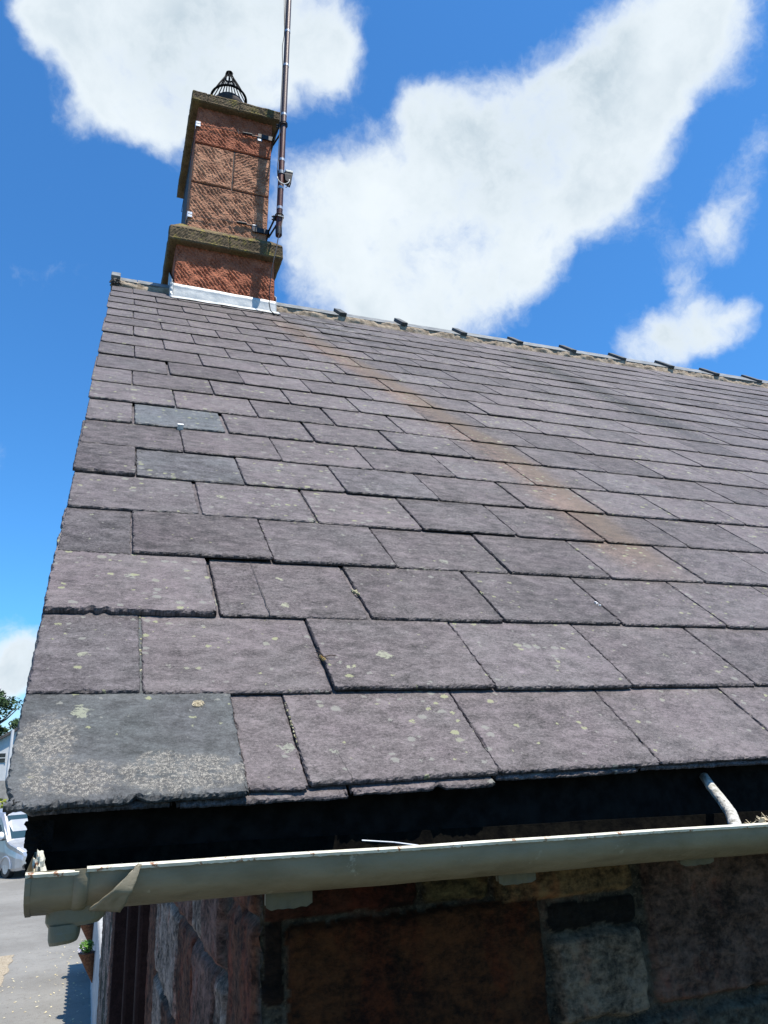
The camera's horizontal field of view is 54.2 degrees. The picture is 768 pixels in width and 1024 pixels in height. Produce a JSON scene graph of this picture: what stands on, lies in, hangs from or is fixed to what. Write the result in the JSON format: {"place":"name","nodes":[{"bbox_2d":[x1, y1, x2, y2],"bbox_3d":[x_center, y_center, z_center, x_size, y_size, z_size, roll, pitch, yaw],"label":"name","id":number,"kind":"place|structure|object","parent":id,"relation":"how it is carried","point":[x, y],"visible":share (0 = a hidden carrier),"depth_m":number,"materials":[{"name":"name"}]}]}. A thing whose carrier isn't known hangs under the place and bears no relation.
{"place":"outdoors","nodes":[
{"label":"outdoors","id":0,"kind":"place"},
{"bbox_2d":[0,728,17,780],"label":"white house","id":1,"kind":"structure","parent":0,"point":[4,743],"depth_m":54.42,"materials":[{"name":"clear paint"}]},
{"bbox_2d":[0,753,6,761],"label":"window","id":2,"kind":"structure","parent":1,"relation":"in","point":[2,755],"depth_m":54.25,"materials":[{"name":"white glass"}]},
{"bbox_2d":[5,730,13,779],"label":"white post","id":3,"kind":"object","parent":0,"point":[10,748],"visible":0.44,"depth_m":49.32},
{"bbox_2d":[0,691,22,735],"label":"broadleaf tree","id":4,"kind":"object","parent":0,"point":[4,703],"visible":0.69,"depth_m":74.69,"materials":[{"name":"green plant"}]},
{"bbox_2d":[0,870,90,1023],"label":"road","id":5,"kind":"structure","parent":0,"point":[21,936],"depth_m":14.06,"materials":[{"name":"grey asphalt"}]},
{"bbox_2d":[0,798,6,808],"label":"hedge","id":6,"kind":"object","parent":5,"relation":"on","point":[4,800],"visible":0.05,"depth_m":39.06,"materials":[{"name":"green plant"}]},
{"bbox_2d":[0,781,8,808],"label":"boundary wall","id":7,"kind":"structure","parent":5,"relation":"on","point":[3,795],"depth_m":45.14,"materials":[{"name":"grey stone"}]},
{"bbox_2d":[0,955,13,985],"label":"gravel verge","id":8,"kind":"structure","parent":5,"relation":"on","point":[6,961],"depth_m":14.79,"materials":[{"name":"beige gravel"}]},
{"bbox_2d":[0,808,27,877],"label":"parked van","id":9,"kind":"object","parent":5,"relation":"on","point":[13,850],"visible":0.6,"depth_m":28.40,"materials":[{"name":"silver metal"}]},
{"bbox_2d":[0,945,89,1021],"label":"fallen leaves","id":10,"kind":"object","parent":5,"relation":"on","point":[53,992],"visible":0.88,"depth_m":12.60,"materials":[{"name":"brown plant"}]},
{"bbox_2d":[90,917,102,1023],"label":"garden wall","id":11,"kind":"structure","parent":5,"relation":"on","point":[97,942],"depth_m":10.43,"materials":[{"name":"white paint"}]},
{"bbox_2d":[78,939,94,982],"bbox_3d":[-4.560,6.867,11.476,0.261,0.608,0.272,4,-20,-20],"label":"cone planter","id":12,"kind":"object","parent":11,"relation":"attached to","point":[86,953],"visible":1,"depth_m":11.44,"materials":[{"name":"brown wicker"}]},
{"bbox_2d":[81,923,93,947],"bbox_3d":[-5.449,7.661,13.730,0.261,0.608,0.272,4,-20,-20],"label":"cone planter","id":13,"kind":"object","parent":11,"relation":"attached to","point":[87,929],"visible":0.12,"depth_m":13.67,"materials":[{"name":"brown wicker"}]},
{"bbox_2d":[3,70,767,1023],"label":"stone cottage","id":14,"kind":"structure","parent":5,"relation":"on","point":[529,746],"depth_m":1.52,"materials":[{"name":"grey stone"}]},
{"bbox_2d":[109,904,149,1023],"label":"door","id":15,"kind":"structure","parent":14,"relation":"in","point":[131,928],"depth_m":4.85,"materials":[{"name":"brown wood"}]},
{"bbox_2d":[192,700,203,706],"bbox_3d":[-0.311,0.308,1.209,0.045,0.013,0.014,-2,-18,-1],"label":"lichen","id":16,"kind":"object","parent":14,"relation":"on","point":[196,702],"depth_m":1.21},
{"bbox_2d":[139,617,297,746],"bbox_3d":[-0.309,0.275,1.276,0.372,0.255,0.116,-10,-20,20],"label":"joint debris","id":17,"kind":"object","parent":14,"relation":"on","point":[284,705],"visible":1,"depth_m":1.24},
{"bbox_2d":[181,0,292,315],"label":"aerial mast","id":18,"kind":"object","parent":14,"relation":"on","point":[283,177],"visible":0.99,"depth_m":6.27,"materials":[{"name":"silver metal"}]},
{"bbox_2d":[314,649,335,661],"bbox_3d":[-0.110,0.269,1.405,0.041,0.030,0.025,-11,-20,23],"label":"moss clump","id":19,"kind":"object","parent":14,"relation":"on","point":[322,657],"visible":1,"depth_m":1.40,"materials":[{"name":"plant"}]},
{"bbox_2d":[362,840,416,844],"bbox_3d":[0.021,0.465,1.052,0.102,0.016,0.005,-3,-18,2],"label":"wire offcut","id":20,"kind":"object","parent":14,"relation":"in","point":[388,842],"visible":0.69,"depth_m":1.05,"materials":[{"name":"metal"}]},
{"bbox_2d":[699,773,741,824],"bbox_3d":[0.586,0.505,1.294,0.031,0.104,0.176,-6,-19,9],"label":"gutter stay","id":21,"kind":"object","parent":14,"relation":"attached to","point":[725,805],"visible":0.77,"depth_m":1.31,"materials":[{"name":"white paint"}]},
{"bbox_2d":[744,812,767,823],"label":"leaf litter","id":22,"kind":"object","parent":14,"relation":"on","point":[761,819],"visible":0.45,"depth_m":1.23,"materials":[{"name":"beige plant"}]},
{"bbox_2d":[0,0,767,734],"label":"sky","id":23,"kind":"structure","parent":0,"point":[591,176],"materials":[{"name":"blue"}]}
]}

